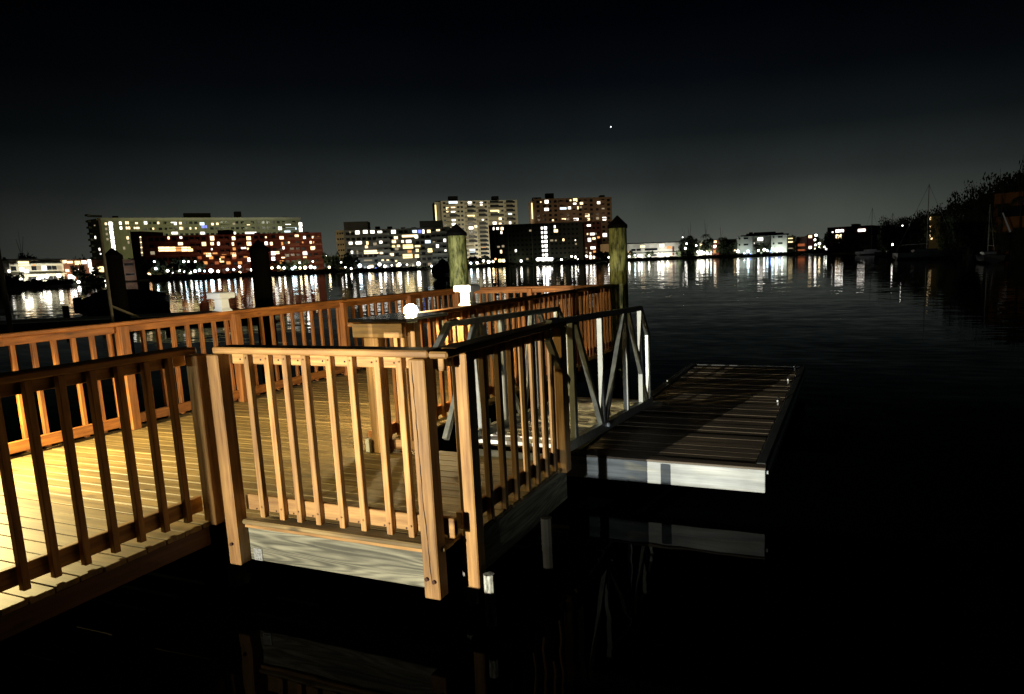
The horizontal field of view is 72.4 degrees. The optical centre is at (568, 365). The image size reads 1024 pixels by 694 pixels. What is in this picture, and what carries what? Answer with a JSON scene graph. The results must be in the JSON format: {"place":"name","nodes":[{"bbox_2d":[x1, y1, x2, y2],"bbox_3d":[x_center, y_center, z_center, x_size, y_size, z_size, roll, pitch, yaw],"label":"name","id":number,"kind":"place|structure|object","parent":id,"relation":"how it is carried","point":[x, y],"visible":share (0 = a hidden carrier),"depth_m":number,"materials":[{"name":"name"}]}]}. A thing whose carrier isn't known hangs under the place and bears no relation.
{"place":"outdoors","nodes":[
{"label":"outdoors","id":0,"kind":"place"},
{"bbox_2d":[17,253,30,258],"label":"tree","id":1,"kind":"object","parent":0,"point":[24,257],"visible":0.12,"depth_m":233.73,"materials":[{"name":"green plant"}]},
{"bbox_2d":[0,254,1023,693],"bbox_3d":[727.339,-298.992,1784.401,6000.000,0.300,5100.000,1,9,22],"label":"water","id":2,"kind":"structure","parent":0,"point":[870,540],"depth_m":4.66,"materials":[{"name":"black liquid"}]},
{"bbox_2d":[0,250,15,348],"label":"mast","id":3,"kind":"object","parent":2,"relation":"in","point":[6,303],"visible":0.48,"depth_m":20.14,"materials":[{"name":"metal"}]},
{"bbox_2d":[97,218,139,355],"bbox_3d":[-4.911,0.073,7.851,0.281,3.410,0.038,-8,10,-31],"label":"pole","id":4,"kind":"object","parent":2,"relation":"in","point":[111,306],"visible":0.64,"depth_m":7.63,"materials":[{"name":"metal"}]},
{"bbox_2d":[72,289,169,314],"bbox_3d":[-24.633,-3.536,38.645,2.080,1.408,4.750,5,11,38],"label":"motorboat","id":5,"kind":"object","parent":2,"relation":"on","point":[138,300],"visible":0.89,"depth_m":38.14,"materials":[{"name":"black"}]},
{"bbox_2d":[105,248,143,422],"bbox_3d":[-5.905,0.212,9.384,0.224,3.547,0.221,1,9,22],"label":"mooring pile","id":6,"kind":"object","parent":2,"relation":"in","point":[116,276],"visible":0.25,"depth_m":9.13,"materials":[{"name":"black wood"}]},
{"bbox_2d":[0,301,256,331],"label":"dock","id":7,"kind":"object","parent":2,"relation":"on","point":[34,324],"visible":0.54,"depth_m":28.30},
{"bbox_2d":[248,240,281,393],"bbox_3d":[-4.835,-0.180,11.280,0.302,3.666,0.298,1,9,22],"label":"mooring pile","id":8,"kind":"object","parent":2,"relation":"in","point":[260,269],"visible":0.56,"depth_m":11.01,"materials":[{"name":"black wood"}]},
{"bbox_2d":[0,347,613,640],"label":"pier deck","id":9,"kind":"structure","parent":2,"relation":"in","point":[373,552],"depth_m":4.45,"materials":[{"name":"wood"}]},
{"bbox_2d":[0,347,224,592],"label":"wooden railing","id":10,"kind":"object","parent":9,"relation":"on","point":[53,560],"visible":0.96,"depth_m":3.68,"materials":[{"name":"wood"}]},
{"bbox_2d":[0,288,460,453],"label":"wooden railing","id":11,"kind":"object","parent":9,"relation":"on","point":[120,330],"visible":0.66,"depth_m":7.33,"materials":[{"name":"wood"}]},
{"bbox_2d":[207,292,234,311],"bbox_3d":[-3.862,-0.716,7.760,0.198,0.216,0.198,1,9,22],"label":"post light","id":12,"kind":"object","parent":11,"relation":"on","point":[221,300],"visible":1,"depth_m":7.71,"materials":[{"name":"white plastic"}]},
{"bbox_2d":[206,344,458,599],"bbox_3d":[-1.308,0.559,3.914,1.610,1.330,0.190,1,9,22],"label":"wooden railing","id":13,"kind":"object","parent":9,"relation":"on","point":[431,522],"visible":1,"depth_m":3.87,"materials":[{"name":"brown"}]},
{"bbox_2d":[365,438,372,452],"bbox_3d":[-1.603,0.639,5.622,0.048,0.114,0.055,1,9,22],"label":"outlet box","id":14,"kind":"object","parent":9,"relation":"on","point":[369,446],"visible":1,"depth_m":5.60,"materials":[{"name":"white plastic"}]},
{"bbox_2d":[352,322,420,452],"bbox_3d":[-1.413,0.175,5.541,0.520,1.043,0.170,1,9,22],"label":"wooden railing","id":15,"kind":"object","parent":9,"relation":"on","point":[374,334],"visible":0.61,"depth_m":5.46,"materials":[{"name":"wood"}]},
{"bbox_2d":[347,284,614,437],"bbox_3d":[-0.473,-0.275,8.552,0.180,1.150,6.460,1,9,22],"label":"wooden railing","id":16,"kind":"object","parent":9,"relation":"on","point":[600,293],"visible":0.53,"depth_m":8.07,"materials":[{"name":"wood"}]},
{"bbox_2d":[348,312,447,322],"bbox_3d":[-1.371,-0.394,5.652,0.550,0.026,0.600,1,9,22],"label":"shelf board","id":17,"kind":"object","parent":16,"relation":"on","point":[400,317],"visible":1,"depth_m":5.50,"materials":[{"name":"black"}]},
{"bbox_2d":[404,304,417,312],"bbox_3d":[-1.487,-0.513,6.575,0.131,0.141,0.131,1,9,22],"label":"wall lamp","id":18,"kind":"object","parent":16,"relation":"attached to","point":[410,308],"visible":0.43,"depth_m":6.52,"materials":[{"name":"glass"}]},
{"bbox_2d":[453,284,479,305],"bbox_3d":[-1.038,-0.731,7.153,0.198,0.216,0.198,1,9,22],"label":"post light","id":19,"kind":"object","parent":16,"relation":"on","point":[466,291],"visible":1,"depth_m":7.10,"materials":[{"name":"white plastic"}]},
{"bbox_2d":[437,321,570,589],"bbox_3d":[-0.328,0.465,4.398,0.150,1.365,1.520,1,9,22],"label":"wooden railing","id":20,"kind":"object","parent":9,"relation":"on","point":[475,503],"visible":0.88,"depth_m":4.16,"materials":[{"name":"wood"}]},
{"bbox_2d":[474,284,605,346],"bbox_3d":[-0.623,-0.833,11.904,2.700,1.050,0.145,1,9,22],"label":"wooden railing","id":21,"kind":"object","parent":9,"relation":"on","point":[528,290],"visible":0.31,"depth_m":11.85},
{"bbox_2d":[431,259,449,279],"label":"motorboat","id":22,"kind":"object","parent":2,"relation":"on","point":[440,270],"visible":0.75,"depth_m":90.16,"materials":[{"name":"black"}]},
{"bbox_2d":[446,224,468,301],"bbox_3d":[-1.944,-0.632,12.797,0.370,3.881,0.364,1,9,22],"label":"mooring pile","id":23,"kind":"object","parent":2,"relation":"in","point":[456,234],"visible":0.32,"depth_m":12.46,"materials":[{"name":"wood"}]},
{"bbox_2d":[607,215,629,377],"bbox_3d":[0.863,-0.534,11.574,0.325,3.848,0.320,1,9,22],"label":"mooring pile","id":24,"kind":"object","parent":2,"relation":"in","point":[617,227],"visible":0.48,"depth_m":11.31,"materials":[{"name":"green wood"}]},
{"bbox_2d":[478,363,806,492],"bbox_3d":[1.218,0.634,8.073,2.645,0.673,4.995,1,9,22],"label":"floating dock","id":25,"kind":"object","parent":2,"relation":"on","point":[716,426],"visible":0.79,"depth_m":6.38,"materials":[{"name":"brown wood"}]},
{"bbox_2d":[433,306,662,450],"bbox_3d":[0.011,0.061,6.240,0.944,1.218,3.395,1,9,22],"label":"gangway","id":26,"kind":"object","parent":25,"relation":"on","point":[594,416],"visible":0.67,"depth_m":5.92,"materials":[{"name":"metal"}]},
{"bbox_2d":[855,208,881,254],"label":"sailboat","id":27,"kind":"object","parent":2,"relation":"on","point":[871,251],"visible":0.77,"depth_m":193.93,"materials":[{"name":"white"}]},
{"bbox_2d":[874,214,906,256],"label":"sailboat","id":28,"kind":"object","parent":2,"relation":"on","point":[887,253],"visible":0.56,"depth_m":152.22,"materials":[{"name":"black"}]},
{"bbox_2d":[892,184,957,259],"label":"sailboat","id":29,"kind":"object","parent":2,"relation":"on","point":[926,253],"visible":0.9,"depth_m":103.11,"materials":[{"name":"black"}]},
{"bbox_2d":[975,204,1005,262],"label":"sailboat","id":30,"kind":"object","parent":2,"relation":"on","point":[987,256],"visible":0.96,"depth_m":69.78,"materials":[{"name":"black"}]},
{"bbox_2d":[0,252,1023,289],"bbox_3d":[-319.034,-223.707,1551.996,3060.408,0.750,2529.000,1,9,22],"label":"shore","id":31,"kind":"structure","parent":0,"point":[963,255],"depth_m":294.35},
{"bbox_2d":[4,272,24,282],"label":"tree","id":32,"kind":"object","parent":31,"relation":"on","point":[9,278],"visible":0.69,"depth_m":183.46,"materials":[{"name":"green plant"}]},
{"bbox_2d":[2,259,66,280],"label":"waterfront apartments","id":33,"kind":"structure","parent":31,"relation":"on","point":[35,268],"depth_m":201.31,"materials":[{"name":"white"}]},
{"bbox_2d":[63,260,88,279],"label":"waterfront house","id":34,"kind":"structure","parent":31,"relation":"on","point":[68,264],"depth_m":213.53,"materials":[{"name":"brown"}]},
{"bbox_2d":[75,275,92,283],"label":"tree","id":35,"kind":"object","parent":31,"relation":"on","point":[82,278],"visible":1,"depth_m":192.07,"materials":[{"name":"green plant"}]},
{"bbox_2d":[70,263,100,280],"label":"tree","id":36,"kind":"object","parent":31,"relation":"on","point":[77,271],"visible":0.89,"depth_m":195.10,"materials":[{"name":"green plant"}]},
{"bbox_2d":[77,272,94,283],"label":"tree","id":37,"kind":"object","parent":31,"relation":"on","point":[88,275],"visible":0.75,"depth_m":194.28,"materials":[{"name":"green plant"}]},
{"bbox_2d":[88,260,103,276],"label":"waterfront house","id":38,"kind":"structure","parent":31,"relation":"on","point":[91,263],"depth_m":222.56,"materials":[{"name":"grey"}]},
{"bbox_2d":[123,260,136,280],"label":"sign","id":39,"kind":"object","parent":31,"relation":"on","point":[129,269],"depth_m":242.10,"materials":[{"name":"black"}]},
{"bbox_2d":[126,258,141,276],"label":"tree","id":40,"kind":"object","parent":31,"relation":"on","point":[138,270],"visible":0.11,"depth_m":253.20,"materials":[{"name":"green plant"}]},
{"bbox_2d":[133,258,163,273],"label":"tree","id":41,"kind":"object","parent":31,"relation":"on","point":[156,266],"visible":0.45,"depth_m":290.29,"materials":[{"name":"green plant"}]},
{"bbox_2d":[141,257,169,274],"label":"tree","id":42,"kind":"object","parent":31,"relation":"on","point":[159,270],"visible":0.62,"depth_m":290.13,"materials":[{"name":"green plant"}]},
{"bbox_2d":[163,258,195,275],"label":"tree","id":43,"kind":"object","parent":31,"relation":"on","point":[173,266],"visible":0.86,"depth_m":291.61,"materials":[{"name":"green plant"}]},
{"bbox_2d":[176,256,206,274],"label":"tree","id":44,"kind":"object","parent":31,"relation":"on","point":[187,270],"visible":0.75,"depth_m":296.56,"materials":[{"name":"green plant"}]},
{"bbox_2d":[96,211,301,259],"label":"apartment block","id":45,"kind":"structure","parent":31,"relation":"on","point":[116,230],"depth_m":367.50,"materials":[{"name":"grey"}]},
{"bbox_2d":[85,214,101,259],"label":"apartment wing","id":46,"kind":"structure","parent":45,"relation":"attached to","point":[94,239],"depth_m":352.28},
{"bbox_2d":[142,230,324,275],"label":"brick apartment block","id":47,"kind":"structure","parent":31,"relation":"on","point":[222,251],"depth_m":327.20,"materials":[{"name":"brown"}]},
{"bbox_2d":[130,231,162,260],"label":"brick apartment wing","id":48,"kind":"structure","parent":47,"relation":"on","point":[137,244],"depth_m":315.26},
{"bbox_2d":[271,260,293,270],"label":"tree","id":49,"kind":"object","parent":31,"relation":"on","point":[281,267],"visible":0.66,"depth_m":313.12,"materials":[{"name":"green plant"}]},
{"bbox_2d":[279,261,298,270],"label":"tree","id":50,"kind":"object","parent":31,"relation":"on","point":[283,264],"visible":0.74,"depth_m":312.64,"materials":[{"name":"green plant"}]},
{"bbox_2d":[293,259,308,270],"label":"tree","id":51,"kind":"object","parent":31,"relation":"on","point":[305,262],"visible":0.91,"depth_m":313.55,"materials":[{"name":"green plant"}]},
{"bbox_2d":[322,251,339,268],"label":"tree","id":52,"kind":"object","parent":31,"relation":"on","point":[324,259],"visible":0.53,"depth_m":317.61,"materials":[{"name":"green plant"}]},
{"bbox_2d":[325,253,339,268],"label":"tree","id":53,"kind":"object","parent":31,"relation":"on","point":[327,257],"visible":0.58,"depth_m":313.43,"materials":[{"name":"green plant"}]},
{"bbox_2d":[330,252,357,271],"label":"tree","id":54,"kind":"object","parent":31,"relation":"on","point":[336,262],"visible":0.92,"depth_m":310.13,"materials":[{"name":"green plant"}]},
{"bbox_2d":[344,254,359,268],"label":"tree","id":55,"kind":"object","parent":31,"relation":"on","point":[352,265],"visible":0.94,"depth_m":310.02,"materials":[{"name":"green plant"}]},
{"bbox_2d":[343,220,450,268],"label":"concrete apartment block","id":56,"kind":"structure","parent":31,"relation":"on","point":[425,244],"depth_m":333.63,"materials":[{"name":"grey"}]},
{"bbox_2d":[335,230,345,268],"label":"apartment wing","id":57,"kind":"structure","parent":56,"relation":"attached to","point":[340,242],"depth_m":332.25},
{"bbox_2d":[364,250,377,253],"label":"window","id":58,"kind":"structure","parent":56,"relation":"in","point":[370,251],"depth_m":332.65,"materials":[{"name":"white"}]},
{"bbox_2d":[467,255,476,263],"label":"tree","id":59,"kind":"object","parent":31,"relation":"on","point":[471,259],"visible":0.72,"depth_m":323.20,"materials":[{"name":"green plant"}]},
{"bbox_2d":[432,196,517,263],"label":"apartment tower","id":60,"kind":"structure","parent":31,"relation":"on","point":[474,219],"depth_m":489.52,"materials":[{"name":"painted concrete"},{"name":"glass"}]},
{"bbox_2d":[474,255,497,263],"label":"tree","id":61,"kind":"object","parent":31,"relation":"on","point":[480,261],"visible":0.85,"depth_m":322.57,"materials":[{"name":"green plant"}]},
{"bbox_2d":[0,228,1023,286],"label":"shrubs","id":62,"kind":"object","parent":31,"relation":"on","point":[146,275],"visible":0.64,"depth_m":294.24,"materials":[{"name":"black plant"}]},
{"bbox_2d":[489,222,583,263],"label":"dark apartment block","id":63,"kind":"structure","parent":31,"relation":"on","point":[514,243],"depth_m":428.00,"materials":[{"name":"grey"}]},
{"bbox_2d":[528,193,611,243],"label":"apartment tower","id":64,"kind":"structure","parent":31,"relation":"on","point":[549,208],"depth_m":468.72,"materials":[{"name":"concrete"}]},
{"bbox_2d":[583,221,601,259],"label":"brick apartment wing","id":65,"kind":"structure","parent":31,"relation":"on","point":[592,236],"depth_m":433.71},
{"bbox_2d":[594,250,608,258],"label":"tree","id":66,"kind":"object","parent":31,"relation":"on","point":[600,254],"visible":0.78,"depth_m":338.09,"materials":[{"name":"green plant"}]},
{"bbox_2d":[600,244,608,255],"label":"parking deck","id":67,"kind":"structure","parent":31,"relation":"on","point":[604,247],"depth_m":423.42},
{"bbox_2d":[627,241,679,258],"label":"waterfront apartments","id":68,"kind":"structure","parent":31,"relation":"on","point":[665,248],"depth_m":346.33,"materials":[{"name":"grey"}]},
{"bbox_2d":[675,238,697,256],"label":"tree","id":69,"kind":"object","parent":31,"relation":"on","point":[682,246],"visible":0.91,"depth_m":336.65,"materials":[{"name":"green plant"}]},
{"bbox_2d":[682,248,697,255],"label":"tree","id":70,"kind":"object","parent":31,"relation":"on","point":[689,251],"visible":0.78,"depth_m":335.83,"materials":[{"name":"green plant"}]},
{"bbox_2d":[686,236,701,255],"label":"tree","id":71,"kind":"object","parent":31,"relation":"on","point":[690,239],"visible":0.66,"depth_m":336.62,"materials":[{"name":"green plant"}]},
{"bbox_2d":[696,240,711,255],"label":"waterfront house","id":72,"kind":"structure","parent":31,"relation":"on","point":[699,253],"depth_m":340.91,"materials":[{"name":"white"}]},
{"bbox_2d":[695,238,713,254],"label":"tree","id":73,"kind":"object","parent":31,"relation":"on","point":[707,245],"visible":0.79,"depth_m":334.35,"materials":[{"name":"green plant"}]},
{"bbox_2d":[713,240,718,254],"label":"waterfront house","id":74,"kind":"structure","parent":31,"relation":"on","point":[716,242],"depth_m":339.67,"materials":[{"name":"brown"}]},
{"bbox_2d":[714,237,737,254],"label":"tree","id":75,"kind":"object","parent":31,"relation":"on","point":[724,248],"visible":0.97,"depth_m":332.64,"materials":[{"name":"green plant"}]},
{"bbox_2d":[722,237,733,253],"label":"tree","id":76,"kind":"object","parent":31,"relation":"on","point":[730,251],"visible":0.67,"depth_m":333.43,"materials":[{"name":"green plant"}]},
{"bbox_2d":[719,239,736,254],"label":"waterfront house","id":77,"kind":"structure","parent":31,"relation":"on","point":[735,250],"depth_m":341.77,"materials":[{"name":"grey"}]},
{"bbox_2d":[753,241,762,252],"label":"tree","id":78,"kind":"object","parent":31,"relation":"on","point":[757,247],"visible":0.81,"depth_m":326.92,"materials":[{"name":"green plant"}]},
{"bbox_2d":[737,232,788,253],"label":"waterfront apartments","id":79,"kind":"structure","parent":31,"relation":"on","point":[773,239],"depth_m":329.66,"materials":[{"name":"grey"}]},
{"bbox_2d":[760,243,770,252],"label":"tree","id":80,"kind":"object","parent":31,"relation":"on","point":[768,247],"visible":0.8,"depth_m":326.98,"materials":[{"name":"green plant"}]},
{"bbox_2d":[787,236,795,251],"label":"apartment wing","id":81,"kind":"structure","parent":31,"relation":"on","point":[791,243],"depth_m":330.52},
{"bbox_2d":[796,236,806,251],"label":"waterfront house","id":82,"kind":"structure","parent":31,"relation":"on","point":[801,244],"depth_m":331.15,"materials":[{"name":"brown"}]},
{"bbox_2d":[808,235,813,249],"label":"waterfront house","id":83,"kind":"structure","parent":31,"relation":"on","point":[810,241],"depth_m":329.69,"materials":[{"name":"brown"}]},
{"bbox_2d":[812,238,826,249],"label":"tree","id":84,"kind":"object","parent":31,"relation":"on","point":[822,244],"visible":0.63,"depth_m":303.48,"materials":[{"name":"green plant"}]},
{"bbox_2d":[824,230,842,252],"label":"tree","id":85,"kind":"object","parent":31,"relation":"on","point":[827,240],"visible":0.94,"depth_m":272.65,"materials":[{"name":"green plant"}]},
{"bbox_2d":[827,224,879,252],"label":"hillside house","id":86,"kind":"structure","parent":31,"relation":"on","point":[858,232],"depth_m":271.95,"materials":[{"name":"grey"}]},
{"bbox_2d":[877,218,894,251],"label":"tree","id":87,"kind":"object","parent":31,"relation":"on","point":[882,246],"visible":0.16,"depth_m":184.17,"materials":[{"name":"green plant"}]},
{"bbox_2d":[878,216,908,251],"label":"tree","id":88,"kind":"object","parent":31,"relation":"on","point":[900,220],"visible":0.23,"depth_m":160.48,"materials":[{"name":"green plant"}]},
{"bbox_2d":[886,216,917,251],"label":"tree","id":89,"kind":"object","parent":31,"relation":"on","point":[906,223],"visible":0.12,"depth_m":147.00,"materials":[{"name":"green plant"}]},
{"bbox_2d":[906,209,931,249],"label":"tree","id":90,"kind":"object","parent":31,"relation":"on","point":[919,220],"visible":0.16,"depth_m":135.30,"materials":[{"name":"green plant"}]},
{"bbox_2d":[917,227,946,250],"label":"tree","id":91,"kind":"object","parent":31,"relation":"on","point":[923,237],"visible":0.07,"depth_m":117.16,"materials":[{"name":"green plant"}]},
{"bbox_2d":[918,203,947,245],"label":"tree","id":92,"kind":"object","parent":31,"relation":"on","point":[934,214],"visible":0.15,"depth_m":120.97,"materials":[{"name":"green plant"}]},
{"bbox_2d":[928,216,940,248],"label":"waterfront house","id":93,"kind":"structure","parent":31,"relation":"on","point":[932,243],"depth_m":110.90,"materials":[{"name":"brown"}]},
{"bbox_2d":[921,203,967,250],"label":"tree","id":94,"kind":"object","parent":31,"relation":"on","point":[938,237],"visible":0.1,"depth_m":110.25,"materials":[{"name":"green plant"}]},
{"bbox_2d":[924,222,964,255],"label":"tree","id":95,"kind":"object","parent":31,"relation":"on","point":[932,232],"visible":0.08,"depth_m":106.42,"materials":[{"name":"green plant"}]},
{"bbox_2d":[940,198,992,254],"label":"tree","id":96,"kind":"object","parent":31,"relation":"on","point":[952,220],"visible":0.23,"depth_m":100.55,"materials":[{"name":"green plant"}]},
{"bbox_2d":[967,179,984,255],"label":"palm tree","id":97,"kind":"object","parent":31,"relation":"on","point":[976,212],"visible":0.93,"depth_m":84.68,"materials":[{"name":"green plant"}]},
{"bbox_2d":[946,176,1014,257],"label":"tree","id":98,"kind":"object","parent":31,"relation":"on","point":[982,203],"visible":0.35,"depth_m":95.70,"materials":[{"name":"green plant"}]},
{"bbox_2d":[969,174,1012,252],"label":"tree","id":99,"kind":"object","parent":31,"relation":"on","point":[993,185],"visible":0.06,"depth_m":97.16,"materials":[{"name":"green plant"}]},
{"bbox_2d":[975,172,1022,249],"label":"tree","id":100,"kind":"object","parent":31,"relation":"on","point":[1009,179],"visible":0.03,"depth_m":96.56,"materials":[{"name":"green plant"}]},
{"bbox_2d":[991,168,1012,253],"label":"palm tree","id":101,"kind":"object","parent":31,"relation":"on","point":[1001,205],"visible":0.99,"depth_m":80.81,"materials":[{"name":"green plant"}]},
{"bbox_2d":[981,165,1023,215],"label":"tree","id":102,"kind":"object","parent":31,"relation":"on","point":[989,185],"visible":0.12,"depth_m":97.68,"materials":[{"name":"green plant"}]},
{"bbox_2d":[1002,213,1010,256],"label":"lowered spar","id":103,"kind":"object","parent":31,"relation":"on","point":[1008,227],"visible":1,"depth_m":73.39,"materials":[{"name":"white paint"}]},
{"bbox_2d":[992,191,1023,253],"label":"boathouse","id":104,"kind":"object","parent":31,"relation":"on","point":[1012,217],"visible":0.39,"depth_m":85.91,"materials":[{"name":"black"}]},
{"bbox_2d":[998,206,1010,216],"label":"window","id":105,"kind":"structure","parent":104,"relation":"in","point":[1007,213],"depth_m":86.10,"materials":[{"name":"black"}]},
{"bbox_2d":[1010,205,1023,216],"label":"window","id":106,"kind":"structure","parent":104,"relation":"in","point":[1016,209],"depth_m":85.21,"materials":[{"name":"black"}]},
{"bbox_2d":[1008,160,1023,192],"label":"tree","id":107,"kind":"object","parent":31,"relation":"on","point":[1021,185],"visible":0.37,"depth_m":89.45,"materials":[{"name":"green plant"}]},
{"bbox_2d":[1009,168,1023,254],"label":"palm tree","id":108,"kind":"object","parent":31,"relation":"on","point":[1014,201],"visible":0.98,"depth_m":79.10,"materials":[{"name":"green plant"}]},
{"bbox_2d":[0,0,1023,268],"label":"sky","id":109,"kind":"structure","parent":0,"point":[798,118],"materials":[{"name":"black"}]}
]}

